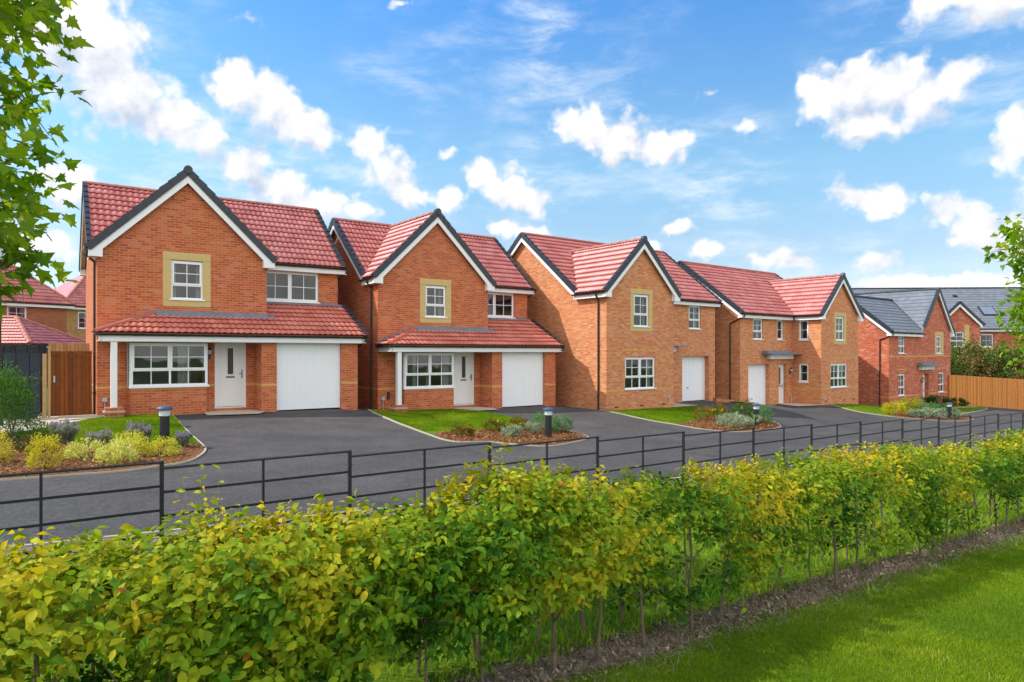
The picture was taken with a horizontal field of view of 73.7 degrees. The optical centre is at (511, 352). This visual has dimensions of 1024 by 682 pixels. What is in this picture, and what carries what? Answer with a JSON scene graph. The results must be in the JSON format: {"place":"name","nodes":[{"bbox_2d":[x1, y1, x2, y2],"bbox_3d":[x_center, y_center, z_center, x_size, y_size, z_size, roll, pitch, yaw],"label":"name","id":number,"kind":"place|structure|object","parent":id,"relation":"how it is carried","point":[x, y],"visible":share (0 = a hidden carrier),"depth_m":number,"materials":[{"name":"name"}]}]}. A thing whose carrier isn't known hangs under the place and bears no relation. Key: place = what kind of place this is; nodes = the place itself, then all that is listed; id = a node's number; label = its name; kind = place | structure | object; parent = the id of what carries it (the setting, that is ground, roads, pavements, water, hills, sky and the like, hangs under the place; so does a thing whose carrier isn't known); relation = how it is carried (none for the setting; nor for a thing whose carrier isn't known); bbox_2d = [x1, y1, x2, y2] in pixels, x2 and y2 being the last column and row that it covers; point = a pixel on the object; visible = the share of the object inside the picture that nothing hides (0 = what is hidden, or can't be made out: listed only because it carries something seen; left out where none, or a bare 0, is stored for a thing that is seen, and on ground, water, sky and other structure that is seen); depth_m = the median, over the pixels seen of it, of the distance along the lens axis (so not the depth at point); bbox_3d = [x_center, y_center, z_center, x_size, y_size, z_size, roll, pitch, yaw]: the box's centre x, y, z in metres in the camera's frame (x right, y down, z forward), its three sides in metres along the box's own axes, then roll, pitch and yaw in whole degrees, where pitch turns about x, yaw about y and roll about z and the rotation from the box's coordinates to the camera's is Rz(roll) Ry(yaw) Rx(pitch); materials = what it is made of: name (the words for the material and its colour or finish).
{"place":"outdoors","nodes":[
{"label":"outdoors","id":0,"kind":"place"},
{"bbox_2d":[0,364,46,431],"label":"leafy bush","id":1,"kind":"object","parent":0,"point":[34,395],"visible":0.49,"depth_m":15.32,"materials":[{"name":"green plant"}]},
{"bbox_2d":[0,416,90,432],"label":"gravel path","id":2,"kind":"structure","parent":0,"point":[53,418],"depth_m":18.13,"materials":[{"name":"beige gravel"}]},
{"bbox_2d":[48,346,49,417],"bbox_3d":[-12.904,0.970,19.031,0.060,2.300,0.100,0,0,-34],"label":"gate post","id":3,"kind":"object","parent":2,"relation":"on","point":[48,381],"visible":0.64,"depth_m":18.99,"materials":[{"name":"beige wood"}]},
{"bbox_2d":[51,351,91,415],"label":"wooden gate","id":4,"kind":"structure","parent":3,"relation":"attached to","point":[71,385],"depth_m":19.35,"materials":[{"name":"brown wood"}]},
{"bbox_2d":[58,414,103,419],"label":"paving","id":5,"kind":"structure","parent":2,"relation":"on","point":[70,417],"depth_m":19.16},
{"bbox_2d":[4,414,199,443],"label":"garden grass","id":6,"kind":"structure","parent":0,"point":[98,424],"depth_m":16.96,"materials":[{"name":"green plant"}]},
{"bbox_2d":[370,408,521,434],"bbox_3d":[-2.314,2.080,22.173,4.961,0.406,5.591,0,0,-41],"label":"garden grass","id":7,"kind":"structure","parent":0,"point":[416,417],"depth_m":21.94,"materials":[{"name":"green plant"}]},
{"bbox_2d":[0,400,1023,544],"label":"road","id":8,"kind":"structure","parent":0,"point":[278,433],"depth_m":14.73,"materials":[{"name":"grey asphalt"}]},
{"bbox_2d":[0,436,204,478],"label":"planting bed","id":9,"kind":"object","parent":8,"relation":"on","point":[196,453],"visible":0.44,"depth_m":11.89,"materials":[{"name":"green plant"}]},
{"bbox_2d":[0,425,17,462],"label":"yellow shrub","id":10,"kind":"object","parent":9,"relation":"on","point":[4,447],"visible":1,"depth_m":11.50,"materials":[{"name":"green plant"}]},
{"bbox_2d":[0,353,43,435],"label":"leafy bush","id":11,"kind":"object","parent":9,"relation":"on","point":[10,390],"visible":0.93,"depth_m":14.83,"materials":[{"name":"green plant"}]},
{"bbox_2d":[4,415,62,451],"bbox_3d":[-9.125,1.535,13.028,1.000,0.718,0.999,0,0,-18],"label":"green shrub","id":12,"kind":"object","parent":9,"relation":"on","point":[23,435],"visible":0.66,"depth_m":12.91,"materials":[{"name":"green plant"}]},
{"bbox_2d":[23,432,68,467],"bbox_3d":[-7.518,1.585,11.020,0.712,0.659,0.629,0,0,-14],"label":"yellow shrub","id":13,"kind":"object","parent":9,"relation":"on","point":[35,451],"visible":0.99,"depth_m":10.95,"materials":[{"name":"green plant"}]},
{"bbox_2d":[48,417,81,443],"bbox_3d":[-9.124,1.595,13.923,0.614,0.611,0.584,0,0,-44],"label":"lavender","id":14,"kind":"object","parent":9,"relation":"on","point":[69,429],"visible":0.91,"depth_m":13.83,"materials":[{"name":"purple plant"}]},
{"bbox_2d":[60,434,105,461],"bbox_3d":[-7.534,1.681,12.081,0.771,0.515,0.754,0,0,-18],"label":"variegated shrub","id":15,"kind":"object","parent":9,"relation":"on","point":[75,447],"visible":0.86,"depth_m":12.00,"materials":[{"name":"yellow plant"}]},
{"bbox_2d":[83,427,113,447],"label":"lavender","id":16,"kind":"object","parent":9,"relation":"on","point":[102,435],"visible":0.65,"depth_m":13.35,"materials":[{"name":"purple plant"}]},
{"bbox_2d":[93,436,141,464],"bbox_3d":[-6.810,1.691,11.807,0.781,0.537,0.741,0,0,-18],"label":"variegated shrub","id":17,"kind":"object","parent":9,"relation":"on","point":[116,456],"visible":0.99,"depth_m":11.72,"materials":[{"name":"yellow plant"}]},
{"bbox_2d":[110,429,152,456],"bbox_3d":[-7.104,1.693,12.739,0.682,0.544,0.703,0,0,-19],"label":"variegated shrub","id":18,"kind":"object","parent":9,"relation":"on","point":[141,444],"visible":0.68,"depth_m":12.77,"materials":[{"name":"yellow plant"}]},
{"bbox_2d":[124,420,153,443],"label":"lavender","id":19,"kind":"object","parent":9,"relation":"on","point":[147,430],"visible":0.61,"depth_m":14.02,"materials":[{"name":"purple plant"}]},
{"bbox_2d":[144,435,181,456],"bbox_3d":[-6.584,1.767,12.906,0.697,0.443,0.700,0,0,15],"label":"variegated shrub","id":20,"kind":"object","parent":9,"relation":"on","point":[171,444],"visible":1,"depth_m":12.82,"materials":[{"name":"yellow plant"}]},
{"bbox_2d":[156,405,172,445],"bbox_3d":[-7.200,1.654,14.150,0.316,1.133,0.316,0,0,0],"label":"bollard light","id":21,"kind":"object","parent":9,"relation":"on","point":[164,413],"visible":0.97,"depth_m":14.07,"materials":[{"name":"black metal"}]},
{"bbox_2d":[173,429,192,446],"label":"lavender","id":22,"kind":"object","parent":9,"relation":"on","point":[185,437],"visible":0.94,"depth_m":13.99,"materials":[{"name":"purple plant"}]},
{"bbox_2d":[0,414,205,480],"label":"kerb edging","id":23,"kind":"object","parent":8,"relation":"on","point":[90,473],"visible":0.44,"depth_m":10.93,"materials":[{"name":"concrete"}]},
{"bbox_2d":[204,409,264,414],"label":"paving","id":24,"kind":"structure","parent":8,"relation":"on","point":[229,412],"depth_m":20.84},
{"bbox_2d":[434,426,587,444],"bbox_3d":[0.351,2.260,18.657,4.905,0.237,3.348,0,0,-44],"label":"planting bed","id":25,"kind":"object","parent":8,"relation":"on","point":[480,435],"visible":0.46,"depth_m":18.14,"materials":[{"name":"brown soil"}]},
{"bbox_2d":[449,421,476,436],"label":"rose bush","id":26,"kind":"object","parent":25,"relation":"on","point":[462,431],"visible":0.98,"depth_m":17.98,"materials":[{"name":"green plant"}]},
{"bbox_2d":[481,417,507,430],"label":"rose bush","id":27,"kind":"object","parent":25,"relation":"on","point":[499,424],"visible":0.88,"depth_m":19.48,"materials":[{"name":"green plant"}]},
{"bbox_2d":[500,424,523,437],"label":"silver plant","id":28,"kind":"object","parent":25,"relation":"on","point":[515,430],"visible":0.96,"depth_m":18.42,"materials":[{"name":"green plant"}]},
{"bbox_2d":[507,415,527,429],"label":"rose bush","id":29,"kind":"object","parent":25,"relation":"on","point":[513,420],"visible":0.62,"depth_m":20.16,"materials":[{"name":"green plant"}]},
{"bbox_2d":[524,420,540,433],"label":"silver plant","id":30,"kind":"object","parent":25,"relation":"on","point":[533,429],"visible":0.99,"depth_m":19.21,"materials":[{"name":"green plant"}]},
{"bbox_2d":[529,409,563,432],"bbox_3d":[1.011,2.020,20.026,1.099,0.702,1.068,0,0,-11],"label":"green shrub","id":31,"kind":"object","parent":25,"relation":"on","point":[538,417],"visible":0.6,"depth_m":19.96,"materials":[{"name":"green plant"}]},
{"bbox_2d":[543,407,553,437],"bbox_3d":[1.000,2.053,18.730,0.316,1.133,0.316,0,0,0],"label":"bollard light","id":32,"kind":"object","parent":25,"relation":"on","point":[548,414],"visible":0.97,"depth_m":18.65,"materials":[{"name":"black metal"}]},
{"bbox_2d":[554,414,572,432],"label":"green shrub","id":33,"kind":"object","parent":25,"relation":"on","point":[568,427],"visible":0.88,"depth_m":20.09,"materials":[{"name":"green plant"}]},
{"bbox_2d":[601,410,780,431],"bbox_3d":[7.145,2.551,25.304,6.783,0.673,4.690,0,0,-8],"label":"kerb edging","id":34,"kind":"object","parent":8,"relation":"on","point":[677,424],"visible":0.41,"depth_m":23.94,"materials":[{"name":"concrete"}]},
{"bbox_2d":[678,414,780,430],"bbox_3d":[8.352,2.618,25.349,2.510,0.275,5.752,0,0,38],"label":"planting bed","id":35,"kind":"object","parent":8,"relation":"on","point":[723,427],"visible":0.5,"depth_m":24.57,"materials":[{"name":"brown soil"}]},
{"bbox_2d":[705,400,731,417],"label":"rose bush","id":36,"kind":"object","parent":35,"relation":"on","point":[722,409],"visible":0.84,"depth_m":26.24,"materials":[{"name":"green plant"}]},
{"bbox_2d":[715,411,748,427],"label":"silver plant","id":37,"kind":"object","parent":35,"relation":"on","point":[741,420],"visible":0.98,"depth_m":24.37,"materials":[{"name":"green plant"}]},
{"bbox_2d":[730,397,752,418],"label":"green shrub","id":38,"kind":"object","parent":35,"relation":"on","point":[741,410],"visible":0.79,"depth_m":26.39,"materials":[{"name":"green plant"}]},
{"bbox_2d":[749,404,774,423],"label":"green shrub","id":39,"kind":"object","parent":35,"relation":"on","point":[765,411],"visible":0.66,"depth_m":25.89,"materials":[{"name":"green plant"}]},
{"bbox_2d":[0,449,1023,681],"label":"verge","id":40,"kind":"structure","parent":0,"point":[441,665],"depth_m":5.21,"materials":[{"name":"plant"}]},
{"bbox_2d":[0,0,1023,288],"label":"sky","id":41,"kind":"structure","parent":0,"point":[877,143],"materials":[{"name":"blue"}]},
{"bbox_2d":[606,406,732,423],"bbox_3d":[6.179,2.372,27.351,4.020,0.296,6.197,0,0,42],"label":"lawn","id":42,"kind":"structure","parent":0,"point":[674,418],"depth_m":25.49,"materials":[{"name":"plant"}]},
{"bbox_2d":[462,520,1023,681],"bbox_3d":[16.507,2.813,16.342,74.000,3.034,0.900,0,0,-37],"label":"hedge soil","id":43,"kind":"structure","parent":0,"point":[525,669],"depth_m":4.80,"materials":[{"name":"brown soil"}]},
{"bbox_2d":[0,428,1023,681],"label":"hornbeam hedge","id":44,"kind":"object","parent":43,"relation":"on","point":[372,574],"visible":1,"depth_m":3.62,"materials":[{"name":"green plant"}]},
{"bbox_2d":[541,527,1023,681],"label":"lawn","id":45,"kind":"structure","parent":0,"point":[781,675],"depth_m":4.94,"materials":[{"name":"plant"}]},
{"bbox_2d":[829,404,985,416],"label":"lawn","id":46,"kind":"structure","parent":0,"point":[962,410],"depth_m":36.10,"materials":[{"name":"plant"}]},
{"bbox_2d":[889,411,973,420],"bbox_3d":[22.517,3.263,36.457,3.384,0.514,9.579,0,0,38],"label":"planting bed","id":47,"kind":"object","parent":46,"relation":"on","point":[927,417],"visible":0.35,"depth_m":33.97,"materials":[{"name":"brown soil"}]},
{"bbox_2d":[0,409,968,475],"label":"bark chips","id":48,"kind":"object","parent":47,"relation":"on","point":[537,437],"visible":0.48,"depth_m":17.54,"materials":[{"name":"brown wood"}]},
{"bbox_2d":[880,400,907,414],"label":"shrub","id":49,"kind":"object","parent":47,"relation":"on","point":[887,408],"visible":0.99,"depth_m":33.85,"materials":[{"name":"yellow plant"}]},
{"bbox_2d":[907,409,929,417],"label":"shrub","id":50,"kind":"object","parent":47,"relation":"on","point":[913,412],"visible":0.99,"depth_m":33.95,"materials":[{"name":"green plant"}]},
{"bbox_2d":[939,407,961,418],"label":"shrub","id":51,"kind":"object","parent":47,"relation":"on","point":[955,413],"visible":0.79,"depth_m":35.21,"materials":[{"name":"green plant"}]},
{"bbox_3d":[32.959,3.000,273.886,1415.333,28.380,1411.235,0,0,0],"label":"ground","id":52,"kind":"structure","parent":0,"visible":0},
{"bbox_2d":[1,353,39,418],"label":"grey fence","id":53,"kind":"object","parent":52,"relation":"on","point":[29,363],"visible":0.4,"depth_m":18.78,"materials":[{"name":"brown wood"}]},
{"bbox_2d":[1,345,46,411],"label":"garden fence","id":54,"kind":"object","parent":52,"relation":"on","point":[41,350],"visible":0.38,"depth_m":21.52,"materials":[{"name":"grey wood"}]},
{"bbox_2d":[1,259,75,332],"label":"brick house","id":55,"kind":"structure","parent":52,"relation":"on","point":[46,305],"depth_m":42.96,"materials":[{"name":"orange brick"}]},
{"bbox_2d":[7,306,25,317],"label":"window","id":56,"kind":"structure","parent":55,"relation":"in","point":[20,311],"depth_m":42.10,"materials":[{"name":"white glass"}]},
{"bbox_2d":[1,315,85,386],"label":"garage","id":57,"kind":"structure","parent":52,"relation":"on","point":[18,330],"depth_m":37.81,"materials":[{"name":"red tile"}]},
{"bbox_2d":[42,354,46,417],"bbox_3d":[-12.990,1.070,18.972,0.110,2.100,0.100,0,0,-34],"label":"gate post","id":58,"kind":"object","parent":52,"relation":"on","point":[44,388],"visible":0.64,"depth_m":18.93,"materials":[{"name":"beige wood"}]},
{"bbox_2d":[0,0,94,321],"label":"maple tree","id":59,"kind":"object","parent":52,"relation":"on","point":[29,207],"visible":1,"depth_m":5.88,"materials":[{"name":"green plant"}]},
{"bbox_2d":[48,343,89,411],"bbox_3d":[-14.219,0.852,21.920,1.112,2.336,0.027,0,0,-34],"label":"garden fence","id":60,"kind":"object","parent":52,"relation":"on","point":[69,347],"visible":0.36,"depth_m":21.88,"materials":[{"name":"beige wood"}]},
{"bbox_2d":[54,275,85,339],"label":"brick house","id":61,"kind":"structure","parent":52,"relation":"on","point":[76,316],"depth_m":51.33,"materials":[{"name":"orange brick"}]},
{"bbox_2d":[77,312,85,328],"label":"window","id":62,"kind":"structure","parent":61,"relation":"in","point":[81,315],"depth_m":52.63,"materials":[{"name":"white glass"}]},
{"bbox_2d":[79,165,368,417],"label":"detached house","id":63,"kind":"structure","parent":52,"relation":"on","point":[201,297],"depth_m":21.50,"materials":[{"name":"orange brick"}]},
{"bbox_2d":[127,342,208,388],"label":"window","id":64,"kind":"structure","parent":63,"relation":"in","point":[149,365],"depth_m":21.00,"materials":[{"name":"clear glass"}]},
{"bbox_2d":[169,260,204,300],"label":"window","id":65,"kind":"structure","parent":63,"relation":"in","point":[186,276],"depth_m":21.33,"materials":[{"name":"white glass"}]},
{"bbox_2d":[215,343,245,407],"bbox_3d":[-8.965,0.703,21.719,0.940,2.070,0.130,0,0,-34],"label":"front door","id":66,"kind":"structure","parent":63,"relation":"in","point":[230,358],"depth_m":21.72,"materials":[{"name":"white plastic"}]},
{"bbox_2d":[267,270,319,303],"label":"window","id":67,"kind":"structure","parent":63,"relation":"in","point":[282,286],"depth_m":25.09,"materials":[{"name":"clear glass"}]},
{"bbox_2d":[277,343,339,409],"bbox_3d":[-6.663,0.748,22.350,2.114,2.160,0.070,0,0,-34],"label":"garage door","id":68,"kind":"structure","parent":63,"relation":"in","point":[308,374],"depth_m":22.34,"materials":[{"name":"white metal"}]},
{"bbox_2d":[328,208,564,411],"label":"detached house","id":69,"kind":"structure","parent":52,"relation":"on","point":[434,302],"depth_m":26.23,"materials":[{"name":"orange brick"}]},
{"bbox_2d":[402,352,455,389],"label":"window","id":70,"kind":"structure","parent":69,"relation":"in","point":[419,370],"depth_m":25.59,"materials":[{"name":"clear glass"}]},
{"bbox_2d":[424,285,447,317],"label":"window","id":71,"kind":"structure","parent":69,"relation":"in","point":[434,295],"depth_m":26.13,"materials":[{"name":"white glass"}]},
{"bbox_2d":[454,352,473,405],"bbox_3d":[-1.892,0.990,26.560,0.940,2.070,0.130,0,0,-36],"label":"front door","id":72,"kind":"structure","parent":69,"relation":"in","point":[463,361],"depth_m":26.58,"materials":[{"name":"white plastic"}]},
{"bbox_2d":[488,292,515,318],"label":"window","id":73,"kind":"structure","parent":69,"relation":"in","point":[500,305],"depth_m":29.62,"materials":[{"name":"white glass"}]},
{"bbox_2d":[502,352,542,406],"bbox_3d":[0.390,1.035,27.259,2.114,2.160,0.070,0,0,-36],"label":"garage door","id":74,"kind":"structure","parent":69,"relation":"in","point":[522,372],"depth_m":27.26,"materials":[{"name":"white metal"}]},
{"bbox_2d":[367,409,586,446],"bbox_3d":[-2.205,2.205,20.209,8.902,0.609,4.986,0,0,27],"label":"kerb edging","id":75,"kind":"object","parent":52,"relation":"on","point":[468,441],"visible":0.34,"depth_m":17.57,"materials":[{"name":"concrete"}]},
{"bbox_2d":[6,446,976,548],"bbox_3d":[13.599,2.853,20.248,74.000,3.154,0.050,0,0,-37],"label":"kerb edging","id":76,"kind":"object","parent":52,"relation":"on","point":[104,537],"visible":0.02,"depth_m":7.25,"materials":[{"name":"concrete"}]},
{"bbox_2d":[2,444,1012,564],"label":"grass verge","id":77,"kind":"structure","parent":52,"relation":"on","point":[30,548],"depth_m":7.37,"materials":[{"name":"green plant"}]},
{"bbox_2d":[0,412,1023,556],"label":"estate railing","id":78,"kind":"object","parent":77,"relation":"on","point":[41,498],"visible":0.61,"depth_m":8.37,"materials":[{"name":"black metal"}]},
{"bbox_2d":[135,461,1023,681],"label":"soil","id":79,"kind":"structure","parent":77,"relation":"on","point":[823,594],"depth_m":5.38,"materials":[{"name":"brown soil"}]},
{"bbox_2d":[507,232,722,409],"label":"detached house","id":80,"kind":"structure","parent":52,"relation":"on","point":[630,323],"depth_m":29.18,"materials":[{"name":"brick"}]},
{"bbox_2d":[624,357,656,389],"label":"window","id":81,"kind":"structure","parent":80,"relation":"in","point":[639,371],"depth_m":29.14,"materials":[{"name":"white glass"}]},
{"bbox_2d":[633,294,649,327],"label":"window","id":82,"kind":"structure","parent":80,"relation":"in","point":[640,301],"depth_m":28.91,"materials":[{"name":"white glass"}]},
{"bbox_2d":[682,356,704,400],"bbox_3d":[8.864,1.257,33.782,2.084,2.200,0.080,0,0,-37],"label":"garage door","id":83,"kind":"structure","parent":80,"relation":"in","point":[693,367],"depth_m":33.87,"materials":[{"name":"metal"}]},
{"bbox_2d":[689,306,701,329],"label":"window","id":84,"kind":"structure","parent":80,"relation":"in","point":[694,311],"depth_m":33.84,"materials":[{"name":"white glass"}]},
{"bbox_2d":[677,260,864,404],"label":"detached house","id":85,"kind":"structure","parent":52,"relation":"on","point":[778,339],"depth_m":36.85,"materials":[{"name":"brick"}]},
{"bbox_2d":[748,364,764,404],"bbox_3d":[12.708,1.815,35.770,1.954,2.450,0.070,0,0,-38],"label":"garage door","id":86,"kind":"structure","parent":85,"relation":"in","point":[756,372],"depth_m":35.86,"materials":[{"name":"metal"}]},
{"bbox_2d":[753,319,763,339],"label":"window","id":87,"kind":"structure","parent":85,"relation":"in","point":[757,323],"depth_m":35.83,"materials":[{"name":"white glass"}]},
{"bbox_2d":[779,364,782,402],"bbox_3d":[14.548,1.740,37.160,0.760,2.260,0.130,0,0,-38],"label":"front door","id":88,"kind":"structure","parent":85,"relation":"in","point":[780,365],"depth_m":37.23,"materials":[{"name":"white plastic"}]},
{"bbox_2d":[797,320,808,340],"bbox_3d":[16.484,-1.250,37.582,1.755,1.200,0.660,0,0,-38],"label":"window","id":89,"kind":"structure","parent":85,"relation":"in","point":[803,324],"depth_m":37.37,"materials":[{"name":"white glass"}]},
{"bbox_2d":[797,364,808,382],"bbox_3d":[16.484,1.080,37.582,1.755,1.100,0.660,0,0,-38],"label":"window","id":90,"kind":"structure","parent":85,"relation":"in","point":[803,368],"depth_m":37.40,"materials":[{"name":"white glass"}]},
{"bbox_2d":[830,364,847,387],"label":"window","id":91,"kind":"structure","parent":85,"relation":"in","point":[838,371],"depth_m":37.99,"materials":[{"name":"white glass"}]},
{"bbox_2d":[836,316,844,340],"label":"window","id":92,"kind":"structure","parent":85,"relation":"in","point":[839,320],"depth_m":37.86,"materials":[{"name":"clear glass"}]},
{"bbox_2d":[854,287,955,405],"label":"detached house","id":93,"kind":"structure","parent":52,"relation":"on","point":[904,343],"depth_m":43.40,"materials":[{"name":"red brick"}]},
{"bbox_2d":[898,374,905,395],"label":"window","id":94,"kind":"structure","parent":93,"relation":"in","point":[900,376],"depth_m":42.43,"materials":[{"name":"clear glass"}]},
{"bbox_2d":[852,287,1023,378],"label":"brick house","id":95,"kind":"structure","parent":52,"relation":"on","point":[973,310],"depth_m":57.71,"materials":[{"name":"red brick"}]},
{"bbox_2d":[980,334,992,347],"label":"window","id":96,"kind":"structure","parent":95,"relation":"in","point":[988,338],"depth_m":57.72,"materials":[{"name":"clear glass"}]},
{"bbox_2d":[951,346,966,375],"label":"variegated tree","id":97,"kind":"object","parent":52,"relation":"on","point":[955,370],"visible":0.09,"depth_m":49.04,"materials":[{"name":"green plant"}]},
{"bbox_2d":[951,333,990,376],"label":"variegated tree","id":98,"kind":"object","parent":52,"relation":"on","point":[970,356],"visible":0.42,"depth_m":49.60,"materials":[{"name":"green plant"}]},
{"bbox_2d":[948,375,1023,409],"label":"orange fence","id":99,"kind":"object","parent":52,"relation":"on","point":[1008,393],"visible":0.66,"depth_m":46.74,"materials":[{"name":"brown wood"}]},
{"bbox_2d":[967,340,1023,378],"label":"variegated tree","id":100,"kind":"object","parent":52,"relation":"on","point":[1004,369],"visible":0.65,"depth_m":49.35,"materials":[{"name":"green plant"}]},
{"bbox_2d":[981,214,1023,375],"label":"maple tree","id":101,"kind":"object","parent":52,"relation":"on","point":[1013,235],"visible":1,"depth_m":13.52,"materials":[{"name":"green plant"}]},
{"bbox_2d":[990,333,1023,378],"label":"variegated tree","id":102,"kind":"object","parent":52,"relation":"on","point":[1018,366],"visible":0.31,"depth_m":50.21,"materials":[{"name":"green plant"}]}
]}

